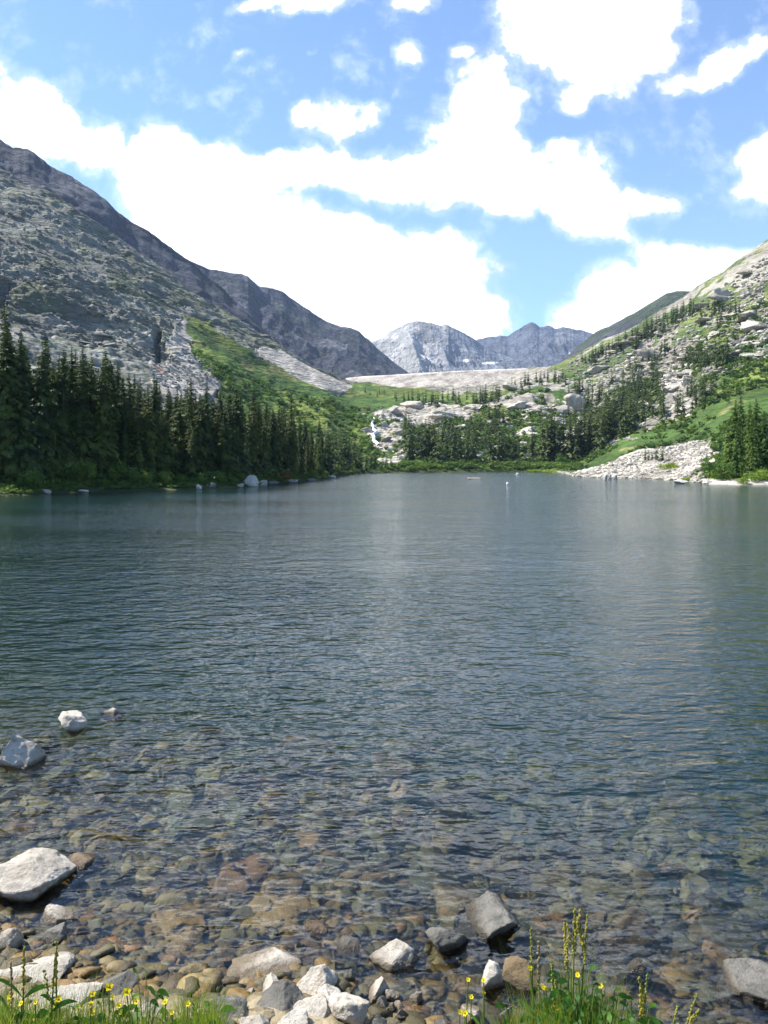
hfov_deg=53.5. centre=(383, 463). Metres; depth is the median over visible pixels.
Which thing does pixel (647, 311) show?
ridge
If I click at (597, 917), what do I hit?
rock
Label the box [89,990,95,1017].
yellow wildflower
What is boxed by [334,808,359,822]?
submerged stone
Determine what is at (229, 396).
spruce tree
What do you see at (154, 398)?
spruce tree
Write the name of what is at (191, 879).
submerged stone
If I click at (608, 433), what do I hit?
spruce tree
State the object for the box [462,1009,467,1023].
yellow wildflower
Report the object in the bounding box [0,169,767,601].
valley terrain
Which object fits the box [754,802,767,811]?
submerged stone
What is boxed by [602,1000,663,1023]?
leafy weed
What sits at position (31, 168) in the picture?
ridge
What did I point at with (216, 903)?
submerged stone
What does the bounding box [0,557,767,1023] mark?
shore ground
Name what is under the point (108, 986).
yellow wildflower
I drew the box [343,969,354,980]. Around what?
rock
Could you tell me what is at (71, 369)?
spruce tree
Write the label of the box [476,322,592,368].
blue peaks
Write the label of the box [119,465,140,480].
willow shrub
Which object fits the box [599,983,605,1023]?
yellow wildflower
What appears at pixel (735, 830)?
submerged stone
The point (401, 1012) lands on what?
rock
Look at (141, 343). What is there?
rock ledge
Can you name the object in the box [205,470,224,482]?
willow shrub
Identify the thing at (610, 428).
spruce tree
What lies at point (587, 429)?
spruce tree
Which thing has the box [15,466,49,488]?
willow shrub
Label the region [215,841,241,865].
submerged stone
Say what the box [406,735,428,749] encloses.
submerged stone
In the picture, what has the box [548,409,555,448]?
spruce tree
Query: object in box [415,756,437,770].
submerged stone
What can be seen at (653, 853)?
submerged stone
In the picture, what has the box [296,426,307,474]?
spruce tree
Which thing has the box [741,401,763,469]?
spruce tree
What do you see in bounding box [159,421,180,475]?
spruce tree
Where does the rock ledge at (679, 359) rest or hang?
on the valley terrain at (254, 353)
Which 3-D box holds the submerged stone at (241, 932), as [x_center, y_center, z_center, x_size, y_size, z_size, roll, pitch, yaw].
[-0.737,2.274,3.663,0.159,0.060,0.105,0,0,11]
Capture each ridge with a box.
[0,139,267,334]
[190,261,409,379]
[560,291,690,362]
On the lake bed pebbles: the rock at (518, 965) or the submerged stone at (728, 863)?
the rock at (518, 965)
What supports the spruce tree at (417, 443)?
on the valley terrain at (254, 353)
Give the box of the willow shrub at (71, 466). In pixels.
[40,459,78,480]
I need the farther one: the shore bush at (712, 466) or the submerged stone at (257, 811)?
the shore bush at (712, 466)
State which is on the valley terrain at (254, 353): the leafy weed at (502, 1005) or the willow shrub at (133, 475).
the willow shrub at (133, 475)
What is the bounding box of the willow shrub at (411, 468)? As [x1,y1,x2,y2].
[405,465,416,470]
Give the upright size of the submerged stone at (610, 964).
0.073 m
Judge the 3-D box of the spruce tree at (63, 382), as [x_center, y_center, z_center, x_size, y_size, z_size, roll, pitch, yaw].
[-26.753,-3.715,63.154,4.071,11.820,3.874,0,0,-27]
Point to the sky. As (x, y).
(480, 169)
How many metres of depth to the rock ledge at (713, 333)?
319.30 m
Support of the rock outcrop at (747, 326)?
on the valley terrain at (254, 353)
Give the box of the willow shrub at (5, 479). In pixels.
[0,471,17,482]
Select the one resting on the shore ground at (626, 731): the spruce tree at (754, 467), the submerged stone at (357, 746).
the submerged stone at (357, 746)
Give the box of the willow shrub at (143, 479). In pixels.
[132,472,152,485]
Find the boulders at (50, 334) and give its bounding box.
[0,196,240,356]
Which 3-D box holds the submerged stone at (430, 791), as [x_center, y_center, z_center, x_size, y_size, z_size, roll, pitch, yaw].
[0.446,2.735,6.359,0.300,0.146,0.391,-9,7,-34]
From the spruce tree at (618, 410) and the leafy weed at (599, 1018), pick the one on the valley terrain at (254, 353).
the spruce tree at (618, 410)
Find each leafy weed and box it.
[37,1002,80,1023]
[76,992,141,1023]
[121,967,168,1023]
[171,1001,235,1023]
[495,999,560,1023]
[533,987,585,1023]
[543,962,601,1023]
[584,987,633,1023]
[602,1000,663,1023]
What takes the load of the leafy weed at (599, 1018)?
on the shore ground at (626, 731)
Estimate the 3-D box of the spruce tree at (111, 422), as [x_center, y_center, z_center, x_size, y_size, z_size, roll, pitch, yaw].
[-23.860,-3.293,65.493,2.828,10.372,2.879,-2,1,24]
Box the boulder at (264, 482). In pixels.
[259,480,266,486]
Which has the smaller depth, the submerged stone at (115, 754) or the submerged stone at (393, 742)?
the submerged stone at (115, 754)
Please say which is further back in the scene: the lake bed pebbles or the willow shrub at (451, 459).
the willow shrub at (451, 459)
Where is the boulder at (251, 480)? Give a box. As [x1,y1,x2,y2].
[244,475,258,487]
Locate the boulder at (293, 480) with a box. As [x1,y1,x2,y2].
[288,479,297,482]
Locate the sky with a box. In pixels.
[0,0,767,341]
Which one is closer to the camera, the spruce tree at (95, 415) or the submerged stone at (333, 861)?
the submerged stone at (333, 861)
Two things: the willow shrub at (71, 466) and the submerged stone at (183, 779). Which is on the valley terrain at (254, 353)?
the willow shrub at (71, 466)
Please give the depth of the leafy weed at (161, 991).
2.54 m
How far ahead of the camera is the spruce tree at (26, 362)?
63.27 m
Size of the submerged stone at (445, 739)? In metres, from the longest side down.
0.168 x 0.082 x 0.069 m
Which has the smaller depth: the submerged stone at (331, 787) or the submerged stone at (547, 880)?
the submerged stone at (547, 880)
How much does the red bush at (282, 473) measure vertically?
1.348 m
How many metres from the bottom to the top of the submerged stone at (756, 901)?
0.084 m
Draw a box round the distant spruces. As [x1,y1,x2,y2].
[298,293,741,470]
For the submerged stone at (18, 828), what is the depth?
4.90 m
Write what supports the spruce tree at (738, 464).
on the valley terrain at (254, 353)
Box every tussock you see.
[656,462,678,469]
[734,477,749,483]
[742,471,767,480]
[755,469,767,479]
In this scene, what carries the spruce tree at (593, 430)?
on the valley terrain at (254, 353)
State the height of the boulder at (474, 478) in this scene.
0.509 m
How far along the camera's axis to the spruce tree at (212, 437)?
74.89 m
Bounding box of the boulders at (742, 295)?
[557,258,767,394]
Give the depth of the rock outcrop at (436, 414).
319.57 m
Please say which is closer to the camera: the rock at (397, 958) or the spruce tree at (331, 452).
the rock at (397, 958)
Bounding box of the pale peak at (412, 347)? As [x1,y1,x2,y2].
[372,321,518,373]
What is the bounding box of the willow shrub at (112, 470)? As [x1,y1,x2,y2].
[96,468,116,478]
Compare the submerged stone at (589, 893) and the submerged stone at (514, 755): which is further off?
the submerged stone at (514, 755)
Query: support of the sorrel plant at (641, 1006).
on the shore ground at (626, 731)
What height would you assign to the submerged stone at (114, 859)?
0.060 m
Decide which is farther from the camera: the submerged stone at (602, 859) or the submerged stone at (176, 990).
the submerged stone at (602, 859)
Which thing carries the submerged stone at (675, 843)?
on the shore ground at (626, 731)
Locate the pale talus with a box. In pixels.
[556,439,711,484]
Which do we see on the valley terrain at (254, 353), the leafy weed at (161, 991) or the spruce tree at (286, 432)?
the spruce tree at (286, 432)
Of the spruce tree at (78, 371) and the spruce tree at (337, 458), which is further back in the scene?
the spruce tree at (337, 458)
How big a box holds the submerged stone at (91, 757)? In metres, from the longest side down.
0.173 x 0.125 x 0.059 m
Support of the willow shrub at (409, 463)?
on the valley terrain at (254, 353)
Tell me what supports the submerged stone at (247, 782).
on the shore ground at (626, 731)
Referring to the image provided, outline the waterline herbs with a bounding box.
[0,468,542,492]
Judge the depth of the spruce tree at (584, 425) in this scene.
236.16 m
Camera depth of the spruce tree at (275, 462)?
88.51 m
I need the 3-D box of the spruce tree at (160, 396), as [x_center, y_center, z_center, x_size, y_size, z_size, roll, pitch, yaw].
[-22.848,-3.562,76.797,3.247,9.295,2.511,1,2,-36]
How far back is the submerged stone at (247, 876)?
4.18 m
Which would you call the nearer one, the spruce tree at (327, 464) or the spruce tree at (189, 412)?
the spruce tree at (189, 412)
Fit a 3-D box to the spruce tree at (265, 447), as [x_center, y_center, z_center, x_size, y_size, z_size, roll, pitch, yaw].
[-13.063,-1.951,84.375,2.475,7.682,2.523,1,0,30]
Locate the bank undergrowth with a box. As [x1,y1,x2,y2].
[0,468,399,486]
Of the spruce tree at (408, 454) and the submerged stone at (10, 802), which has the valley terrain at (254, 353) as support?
the spruce tree at (408, 454)
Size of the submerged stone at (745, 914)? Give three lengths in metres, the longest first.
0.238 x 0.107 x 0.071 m
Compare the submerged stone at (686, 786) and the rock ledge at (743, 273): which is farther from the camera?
the rock ledge at (743, 273)
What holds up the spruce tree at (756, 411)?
on the valley terrain at (254, 353)
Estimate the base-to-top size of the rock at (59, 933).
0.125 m
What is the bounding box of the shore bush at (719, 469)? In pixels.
[711,463,733,480]
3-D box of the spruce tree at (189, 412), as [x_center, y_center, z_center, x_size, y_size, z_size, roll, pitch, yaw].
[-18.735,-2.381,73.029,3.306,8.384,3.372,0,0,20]
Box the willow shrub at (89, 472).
[72,458,96,484]
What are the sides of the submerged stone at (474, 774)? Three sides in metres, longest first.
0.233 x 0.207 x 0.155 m
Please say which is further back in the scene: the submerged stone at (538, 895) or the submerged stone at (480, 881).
the submerged stone at (480, 881)
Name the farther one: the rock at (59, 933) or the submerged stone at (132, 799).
the submerged stone at (132, 799)
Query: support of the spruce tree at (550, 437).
on the valley terrain at (254, 353)
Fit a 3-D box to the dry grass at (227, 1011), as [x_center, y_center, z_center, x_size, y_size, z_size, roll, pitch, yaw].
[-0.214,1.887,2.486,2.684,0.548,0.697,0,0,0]
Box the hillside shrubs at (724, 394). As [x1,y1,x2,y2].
[49,300,767,484]
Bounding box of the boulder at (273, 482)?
[268,481,279,484]
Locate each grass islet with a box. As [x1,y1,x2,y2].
[525,469,548,472]
[542,469,556,472]
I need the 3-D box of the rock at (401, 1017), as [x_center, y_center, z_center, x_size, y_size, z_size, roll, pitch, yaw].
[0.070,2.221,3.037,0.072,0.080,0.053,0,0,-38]
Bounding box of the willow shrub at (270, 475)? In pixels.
[266,471,274,478]
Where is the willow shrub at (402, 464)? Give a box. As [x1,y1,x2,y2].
[396,461,409,466]
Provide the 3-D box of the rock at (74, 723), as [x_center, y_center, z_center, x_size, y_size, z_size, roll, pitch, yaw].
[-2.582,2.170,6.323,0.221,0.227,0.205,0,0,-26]
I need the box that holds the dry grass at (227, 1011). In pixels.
[1,953,672,1023]
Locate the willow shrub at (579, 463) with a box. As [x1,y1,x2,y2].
[570,461,583,466]
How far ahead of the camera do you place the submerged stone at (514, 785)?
6.59 m
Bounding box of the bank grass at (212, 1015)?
[0,929,682,1023]
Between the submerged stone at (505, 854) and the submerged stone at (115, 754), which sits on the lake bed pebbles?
the submerged stone at (505, 854)
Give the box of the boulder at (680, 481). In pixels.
[674,479,688,483]
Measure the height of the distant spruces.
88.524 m
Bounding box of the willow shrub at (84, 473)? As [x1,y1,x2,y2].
[68,464,96,480]
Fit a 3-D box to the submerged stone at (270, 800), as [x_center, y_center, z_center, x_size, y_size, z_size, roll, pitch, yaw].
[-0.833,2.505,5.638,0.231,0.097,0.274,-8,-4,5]
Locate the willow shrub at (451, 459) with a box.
[450,458,463,462]
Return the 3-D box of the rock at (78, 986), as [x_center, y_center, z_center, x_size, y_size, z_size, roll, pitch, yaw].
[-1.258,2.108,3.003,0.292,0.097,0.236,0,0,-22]
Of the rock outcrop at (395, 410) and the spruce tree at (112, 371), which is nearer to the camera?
the spruce tree at (112, 371)
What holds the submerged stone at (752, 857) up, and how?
on the shore ground at (626, 731)
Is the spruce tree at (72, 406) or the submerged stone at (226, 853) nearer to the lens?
the submerged stone at (226, 853)
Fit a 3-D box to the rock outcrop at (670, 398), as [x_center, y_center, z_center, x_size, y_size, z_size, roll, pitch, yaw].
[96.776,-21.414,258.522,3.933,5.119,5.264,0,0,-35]
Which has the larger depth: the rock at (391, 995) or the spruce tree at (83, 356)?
the spruce tree at (83, 356)
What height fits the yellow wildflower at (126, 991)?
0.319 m
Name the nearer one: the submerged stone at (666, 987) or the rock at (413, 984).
the rock at (413, 984)
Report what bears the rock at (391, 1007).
on the lake bed pebbles
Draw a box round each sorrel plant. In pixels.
[0,946,50,1021]
[0,961,33,1023]
[23,940,58,1023]
[42,956,77,1023]
[516,941,555,1021]
[529,926,533,1016]
[550,960,556,1023]
[556,907,590,1012]
[556,921,569,1004]
[575,912,587,1014]
[637,972,648,1018]
[638,989,643,1017]
[672,1006,678,1023]
[686,993,699,1023]
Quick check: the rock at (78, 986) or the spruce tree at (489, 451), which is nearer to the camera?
the rock at (78, 986)
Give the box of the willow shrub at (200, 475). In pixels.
[196,472,209,484]
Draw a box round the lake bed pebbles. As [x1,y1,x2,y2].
[0,742,767,1023]
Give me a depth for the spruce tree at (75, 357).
74.11 m
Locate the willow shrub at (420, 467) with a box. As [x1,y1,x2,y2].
[416,465,427,469]
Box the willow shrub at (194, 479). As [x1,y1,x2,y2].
[185,477,205,483]
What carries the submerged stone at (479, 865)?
on the shore ground at (626, 731)
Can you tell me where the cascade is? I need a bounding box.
[371,417,379,444]
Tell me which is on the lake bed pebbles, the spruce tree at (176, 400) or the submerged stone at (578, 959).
the submerged stone at (578, 959)
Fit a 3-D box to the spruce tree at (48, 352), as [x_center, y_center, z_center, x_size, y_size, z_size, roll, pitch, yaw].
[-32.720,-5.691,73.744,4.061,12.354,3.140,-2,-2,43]
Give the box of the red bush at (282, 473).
[277,471,292,479]
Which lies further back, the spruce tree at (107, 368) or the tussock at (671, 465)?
the tussock at (671, 465)
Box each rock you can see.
[0,734,48,773]
[0,848,76,906]
[0,927,23,948]
[0,951,75,983]
[29,982,103,1012]
[41,922,68,944]
[42,904,73,926]
[58,710,87,736]
[67,853,105,874]
[92,935,130,956]
[98,971,139,996]
[100,707,124,721]
[115,884,146,901]
[136,1002,164,1023]
[211,995,247,1023]
[227,947,302,979]
[239,1014,269,1023]
[256,980,304,1010]
[262,932,334,966]
[262,973,278,991]
[277,1006,307,1023]
[293,994,329,1017]
[297,964,337,995]
[301,919,332,939]
[317,984,340,999]
[328,992,368,1023]
[333,935,366,962]
[338,926,360,942]
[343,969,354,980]
[367,976,389,1004]
[368,1014,386,1023]
[369,938,425,978]
[373,993,378,1002]
[376,996,388,1008]
[384,989,399,1001]
[387,1002,395,1012]
[394,1000,404,1011]
[394,1010,408,1016]
[397,1009,405,1020]
[408,991,422,1004]
[409,979,420,991]
[425,927,470,958]
[434,1018,450,1023]
[454,891,521,950]
[458,1003,481,1023]
[480,960,505,1002]
[498,1006,513,1023]
[502,955,537,998]
[584,910,608,925]
[613,957,653,984]
[717,957,767,1014]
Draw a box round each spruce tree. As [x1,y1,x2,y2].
[0,303,18,426]
[0,321,40,482]
[0,327,36,464]
[0,333,36,479]
[1,342,46,482]
[14,330,36,420]
[15,334,31,386]
[24,345,33,393]
[28,354,56,479]
[29,374,38,419]
[30,335,52,398]
[33,352,65,481]
[37,344,53,374]
[46,361,75,462]
[52,348,77,469]
[56,390,76,479]
[66,345,79,410]
[68,386,79,458]
[69,361,96,469]
[72,350,79,380]
[73,363,103,478]
[74,358,81,393]
[75,348,96,458]
[85,366,99,458]
[88,357,100,395]
[91,365,120,479]
[95,365,122,479]
[96,349,122,463]
[99,425,120,474]
[106,360,116,388]
[108,374,128,465]
[111,362,127,410]
[117,376,131,440]
[118,399,133,469]
[124,373,135,424]
[127,410,150,474]
[128,394,145,471]
[128,397,142,447]
[130,375,137,405]
[134,381,142,411]
[135,378,143,410]
[139,384,154,474]
[140,388,147,435]
[141,402,165,472]
[142,375,162,468]
[156,384,165,426]
[156,406,170,473]
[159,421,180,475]
[160,420,176,475]
[162,395,172,429]
[163,387,171,414]
[163,397,173,425]
[169,404,181,474]
[170,397,188,475]
[171,389,178,421]
[180,396,196,474]
[180,418,205,473]
[181,385,189,437]
[181,429,201,478]
[183,378,195,431]
[193,392,198,423]
[193,396,215,473]
[195,383,217,473]
[208,412,217,468]
[209,398,219,424]
[212,404,222,470]
[213,393,227,429]
[213,416,236,472]
[217,404,238,473]
[224,393,232,415]
[227,405,242,470]
[230,405,243,472]
[231,387,254,475]
[238,397,246,443]
[241,416,256,473]
[243,390,268,479]
[250,408,262,475]
[255,403,262,438]
[259,411,273,462]
[259,413,273,479]
[262,402,270,433]
[267,410,288,473]
[270,409,290,471]
[274,417,284,470]
[277,415,292,468]
[281,408,287,424]
[284,393,299,468]
[284,427,291,471]
[289,423,302,475]
[293,412,298,458]
[296,415,303,450]
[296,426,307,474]
[301,418,309,471]
[304,437,312,474]
[309,427,314,457]
[309,444,318,472]
[313,419,323,454]
[313,444,322,475]
[315,442,324,475]
[319,435,326,470]
[323,439,332,471]
[324,427,335,473]
[324,431,339,474]
[330,435,336,471]
[331,432,343,465]
[337,426,349,468]
[338,435,343,472]
[339,430,352,469]
[346,442,354,471]
[350,437,359,467]
[399,418,415,459]
[404,417,416,454]
[414,423,426,455]
[417,424,426,459]
[422,421,431,451]
[422,429,429,457]
[426,420,433,457]
[427,423,437,457]
[430,416,436,439]
[433,428,441,459]
[437,416,445,445]
[447,423,463,460]
[449,423,455,447]
[451,423,462,452]
[461,425,471,460]
[468,430,477,459]
[469,425,479,457]
[484,424,496,460]
[496,423,512,460]
[503,426,515,460]
[527,423,536,456]
[536,417,549,459]
[537,419,549,455]
[540,415,552,461]
[542,412,555,460]
[547,404,562,457]
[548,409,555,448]
[550,418,563,461]
[554,407,568,460]
[555,418,566,452]
[560,412,578,458]
[563,408,576,458]
[571,407,582,451]
[571,418,582,452]
[571,427,582,460]
[573,424,584,457]
[574,411,584,450]
[575,418,589,455]
[576,399,583,423]
[581,407,587,436]
[582,405,591,451]
[582,426,591,455]
[583,409,596,451]
[585,409,593,442]
[591,400,597,435]
[591,417,597,448]
[592,407,605,449]
[596,406,610,450]
[598,391,607,418]
[599,402,616,439]
[600,406,615,442]
[602,404,608,445]
[607,399,619,433]
[607,409,615,437]
[608,387,619,430]
[610,398,617,428]
[613,410,628,438]
[616,389,625,419]
[617,390,622,413]
[618,397,631,437]
[622,399,629,431]
[623,394,632,422]
[627,390,638,428]
[627,398,632,429]
[635,394,643,424]
[721,400,745,467]
[721,420,730,463]
[729,425,747,478]
[737,392,748,443]
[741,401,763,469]
[744,419,761,473]
[751,401,763,458]
[757,410,767,465]
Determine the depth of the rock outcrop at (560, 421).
294.93 m
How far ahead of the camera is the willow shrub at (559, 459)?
213.53 m
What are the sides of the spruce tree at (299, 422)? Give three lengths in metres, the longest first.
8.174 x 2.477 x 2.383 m
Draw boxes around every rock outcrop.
[360,427,372,432]
[379,421,387,427]
[380,434,391,441]
[388,406,402,415]
[391,427,402,434]
[400,401,424,408]
[428,410,458,419]
[463,404,482,410]
[502,382,516,389]
[506,401,526,408]
[537,405,551,410]
[552,417,566,423]
[556,405,569,413]
[564,393,585,410]
[587,365,608,373]
[632,348,657,357]
[662,383,679,392]
[663,393,676,407]
[676,369,691,375]
[683,377,692,386]
[706,287,730,301]
[730,350,752,355]
[739,310,756,317]
[739,320,766,333]
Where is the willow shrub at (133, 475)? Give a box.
[127,469,148,483]
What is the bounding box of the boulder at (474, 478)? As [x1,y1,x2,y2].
[467,477,480,479]
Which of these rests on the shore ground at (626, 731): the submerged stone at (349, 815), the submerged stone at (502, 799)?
the submerged stone at (502, 799)
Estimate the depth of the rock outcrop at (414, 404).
361.24 m
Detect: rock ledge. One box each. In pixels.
[0,275,13,279]
[77,341,92,344]
[87,311,103,316]
[89,334,112,336]
[102,342,117,346]
[133,340,146,347]
[136,333,147,337]
[604,350,615,354]
[613,340,634,345]
[648,370,663,375]
[661,361,674,363]
[675,356,695,360]
[693,303,707,309]
[694,317,713,322]
[707,331,719,336]
[721,313,734,317]
[734,318,756,321]
[736,271,752,274]
[739,353,763,356]
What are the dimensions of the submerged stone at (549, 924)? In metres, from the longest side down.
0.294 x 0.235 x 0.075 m
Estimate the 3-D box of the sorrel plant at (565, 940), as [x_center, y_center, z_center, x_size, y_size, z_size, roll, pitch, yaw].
[0.609,1.803,2.464,0.094,0.649,0.139,0,0,40]
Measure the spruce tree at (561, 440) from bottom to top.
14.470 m
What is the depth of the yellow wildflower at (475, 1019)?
2.55 m
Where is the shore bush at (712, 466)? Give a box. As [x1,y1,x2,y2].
[702,459,722,473]
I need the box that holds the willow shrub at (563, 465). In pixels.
[556,463,573,468]
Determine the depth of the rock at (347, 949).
3.45 m
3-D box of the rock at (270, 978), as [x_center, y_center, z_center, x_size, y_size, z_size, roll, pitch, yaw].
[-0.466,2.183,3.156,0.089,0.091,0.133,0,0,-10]
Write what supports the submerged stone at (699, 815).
on the shore ground at (626, 731)
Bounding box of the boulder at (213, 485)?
[206,483,216,487]
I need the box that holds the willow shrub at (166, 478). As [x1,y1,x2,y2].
[157,470,174,484]
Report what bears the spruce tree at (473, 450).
on the valley terrain at (254, 353)
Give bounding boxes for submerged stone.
[0,786,30,801]
[0,799,13,806]
[0,807,25,816]
[0,819,35,838]
[15,794,54,809]
[18,826,61,842]
[19,917,36,924]
[32,733,62,754]
[38,729,57,742]
[41,791,50,798]
[43,760,59,769]
[43,766,71,779]
[48,773,80,793]
[50,844,76,855]
[52,834,69,845]
[64,805,111,827]
[66,828,100,851]
[77,829,147,859]
[80,870,120,891]
[82,769,111,784]
[84,752,100,763]
[90,779,119,794]
[90,793,116,808]
[92,817,138,836]
[104,855,122,867]
[105,916,137,926]
[107,747,131,761]
[109,742,122,747]
[115,811,136,821]
[117,794,146,807]
[117,896,149,912]
[118,739,137,747]
[119,868,136,883]
[124,856,144,864]
[127,745,156,768]
[135,812,158,827]
[135,849,150,859]
[139,757,153,766]
[139,838,170,852]
[141,756,180,786]
[143,860,166,875]
[143,885,170,896]
[148,869,206,891]
[149,903,205,954]
[153,741,175,755]
[154,891,195,905]
[158,972,168,977]
[160,845,199,858]
[161,785,204,811]
[161,832,183,845]
[167,810,217,836]
[168,988,190,997]
[169,774,190,791]
[172,756,204,765]
[178,732,195,741]
[178,861,191,869]
[179,726,239,764]
[181,761,195,771]
[188,951,219,961]
[192,765,216,776]
[192,777,213,788]
[198,862,215,874]
[200,766,226,783]
[203,900,222,906]
[204,783,227,797]
[204,784,238,809]
[209,760,230,769]
[210,854,273,897]
[213,929,244,940]
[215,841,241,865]
[217,796,253,820]
[220,765,247,782]
[225,905,254,926]
[227,837,245,852]
[230,768,278,798]
[230,897,246,905]
[235,747,249,754]
[240,893,312,931]
[250,802,265,809]
[252,807,266,816]
[253,814,282,833]
[253,837,267,848]
[254,745,286,764]
[258,792,286,809]
[260,872,304,896]
[267,769,287,787]
[271,841,289,855]
[276,847,312,867]
[278,734,324,745]
[278,830,295,844]
[279,784,294,791]
[282,739,343,769]
[297,834,335,851]
[301,883,320,894]
[303,896,326,904]
[310,819,335,829]
[312,806,341,818]
[319,764,348,779]
[324,780,350,796]
[325,856,346,867]
[331,734,343,741]
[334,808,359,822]
[334,882,353,888]
[336,786,351,800]
[339,872,389,883]
[343,751,355,758]
[344,743,362,751]
[344,851,363,861]
[348,834,372,845]
[350,790,361,801]
[351,776,372,790]
[351,897,392,916]
[356,824,398,844]
[357,790,381,807]
[364,837,392,866]
[365,814,390,829]
[370,883,418,905]
[371,750,408,787]
[381,737,406,747]
[382,744,415,759]
[382,805,417,820]
[386,860,407,869]
[387,778,410,799]
[389,813,409,831]
[395,845,459,892]
[398,757,416,772]
[399,905,417,913]
[403,915,425,928]
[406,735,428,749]
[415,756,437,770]
[418,777,448,803]
[419,834,468,862]
[423,828,437,834]
[426,745,442,752]
[430,807,467,828]
[432,749,445,757]
[433,881,483,915]
[435,818,499,854]
[441,737,450,742]
[442,781,491,819]
[444,734,460,742]
[454,968,480,993]
[460,740,495,755]
[462,769,487,782]
[466,805,486,819]
[468,856,494,875]
[469,751,498,766]
[473,875,488,888]
[474,782,499,797]
[482,818,511,827]
[484,855,496,864]
[490,876,508,885]
[491,775,532,795]
[492,845,535,867]
[493,860,527,878]
[494,794,515,804]
[495,826,514,847]
[496,760,505,766]
[501,883,520,898]
[503,746,519,762]
[508,934,548,961]
[510,803,528,823]
[512,1004,525,1013]
[514,827,534,836]
[520,868,567,903]
[522,763,560,788]
[523,789,571,813]
[526,757,553,770]
[529,787,559,795]
[529,843,556,867]
[529,890,547,901]
[530,912,585,937]
[532,754,560,773]
[541,963,586,990]
[543,834,588,860]
[548,818,574,835]
[549,899,586,915]
[550,859,576,876]
[556,875,635,920]
[557,771,570,778]
[558,787,568,795]
[566,805,579,814]
[567,934,597,968]
[569,765,595,772]
[571,802,583,812]
[572,769,605,783]
[572,836,591,844]
[575,793,617,838]
[579,856,597,867]
[580,865,600,878]
[585,834,617,856]
[588,906,664,958]
[591,854,612,864]
[598,868,613,878]
[600,959,621,969]
[603,769,662,789]
[607,911,622,922]
[612,858,654,886]
[613,796,634,810]
[613,843,647,867]
[617,784,626,790]
[617,820,689,851]
[621,805,638,826]
[624,794,641,803]
[625,1001,653,1022]
[626,985,650,998]
[631,876,646,884]
[632,882,659,897]
[636,792,648,800]
[636,895,667,925]
[642,844,667,862]
[644,794,659,808]
[646,806,677,822]
[649,895,669,904]
[651,978,675,992]
[653,863,691,879]
[656,793,712,820]
[657,860,670,866]
[659,924,697,950]
[663,782,687,794]
[664,778,693,793]
[664,846,721,882]
[664,966,699,987]
[667,834,713,856]
[673,873,709,903]
[673,906,715,926]
[676,980,723,1011]
[680,799,723,829]
[683,793,701,797]
[686,829,703,841]
[688,925,711,946]
[693,891,723,911]
[697,914,767,953]
[699,957,717,966]
[702,873,730,887]
[702,939,731,958]
[705,834,726,845]
[711,792,758,806]
[711,888,748,906]
[717,823,742,835]
[719,856,736,869]
[729,841,767,871]
[729,906,767,922]
[731,802,767,824]
[737,839,760,849]
[742,894,767,925]
[744,886,764,896]
[745,866,767,888]
[746,821,767,833]
[751,834,767,841]
[753,941,767,963]
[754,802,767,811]
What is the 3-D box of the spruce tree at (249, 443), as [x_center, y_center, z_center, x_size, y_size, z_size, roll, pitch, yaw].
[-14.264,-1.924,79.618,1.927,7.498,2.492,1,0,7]
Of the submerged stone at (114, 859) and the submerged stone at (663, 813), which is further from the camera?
the submerged stone at (663, 813)
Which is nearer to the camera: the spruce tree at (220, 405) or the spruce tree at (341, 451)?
the spruce tree at (220, 405)
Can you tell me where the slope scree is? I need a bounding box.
[151,345,220,392]
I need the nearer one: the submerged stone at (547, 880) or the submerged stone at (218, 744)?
the submerged stone at (547, 880)
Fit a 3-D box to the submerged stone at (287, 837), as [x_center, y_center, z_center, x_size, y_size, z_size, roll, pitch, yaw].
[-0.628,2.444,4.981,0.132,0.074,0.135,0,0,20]
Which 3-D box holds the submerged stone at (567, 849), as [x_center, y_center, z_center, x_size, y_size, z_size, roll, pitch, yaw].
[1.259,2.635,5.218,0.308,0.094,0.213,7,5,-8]
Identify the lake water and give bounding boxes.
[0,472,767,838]
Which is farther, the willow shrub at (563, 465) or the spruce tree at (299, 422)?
the willow shrub at (563, 465)
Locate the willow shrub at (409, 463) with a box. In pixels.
[405,461,415,466]
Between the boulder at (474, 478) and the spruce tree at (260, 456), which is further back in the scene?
the boulder at (474, 478)
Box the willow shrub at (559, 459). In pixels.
[555,453,566,461]
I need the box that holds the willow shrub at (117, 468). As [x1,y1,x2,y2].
[96,459,128,480]
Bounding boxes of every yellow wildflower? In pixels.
[6,992,10,1023]
[17,1001,22,1023]
[33,999,37,1023]
[55,995,61,1023]
[88,1001,92,1023]
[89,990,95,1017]
[105,982,113,1022]
[115,1002,131,1023]
[122,987,130,1022]
[133,998,138,1023]
[154,998,167,1023]
[185,1000,190,1023]
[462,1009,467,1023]
[466,977,469,1023]
[468,991,485,1023]
[469,994,472,1023]
[481,978,485,1023]
[528,965,536,1021]
[575,972,581,1004]
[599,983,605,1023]
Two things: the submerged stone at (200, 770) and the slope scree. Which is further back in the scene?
the slope scree
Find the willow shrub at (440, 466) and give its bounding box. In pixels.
[437,464,448,468]
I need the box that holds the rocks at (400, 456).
[363,374,675,460]
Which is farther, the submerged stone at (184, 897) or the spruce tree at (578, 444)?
the spruce tree at (578, 444)
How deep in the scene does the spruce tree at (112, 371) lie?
73.59 m
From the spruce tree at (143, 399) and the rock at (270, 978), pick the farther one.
the spruce tree at (143, 399)
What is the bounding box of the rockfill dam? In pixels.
[346,368,525,387]
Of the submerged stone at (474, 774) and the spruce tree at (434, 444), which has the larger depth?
the spruce tree at (434, 444)
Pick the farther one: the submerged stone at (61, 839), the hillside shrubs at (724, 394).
the hillside shrubs at (724, 394)
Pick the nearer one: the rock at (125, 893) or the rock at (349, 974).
the rock at (349, 974)
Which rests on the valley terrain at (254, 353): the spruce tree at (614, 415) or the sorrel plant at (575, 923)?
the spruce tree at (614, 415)

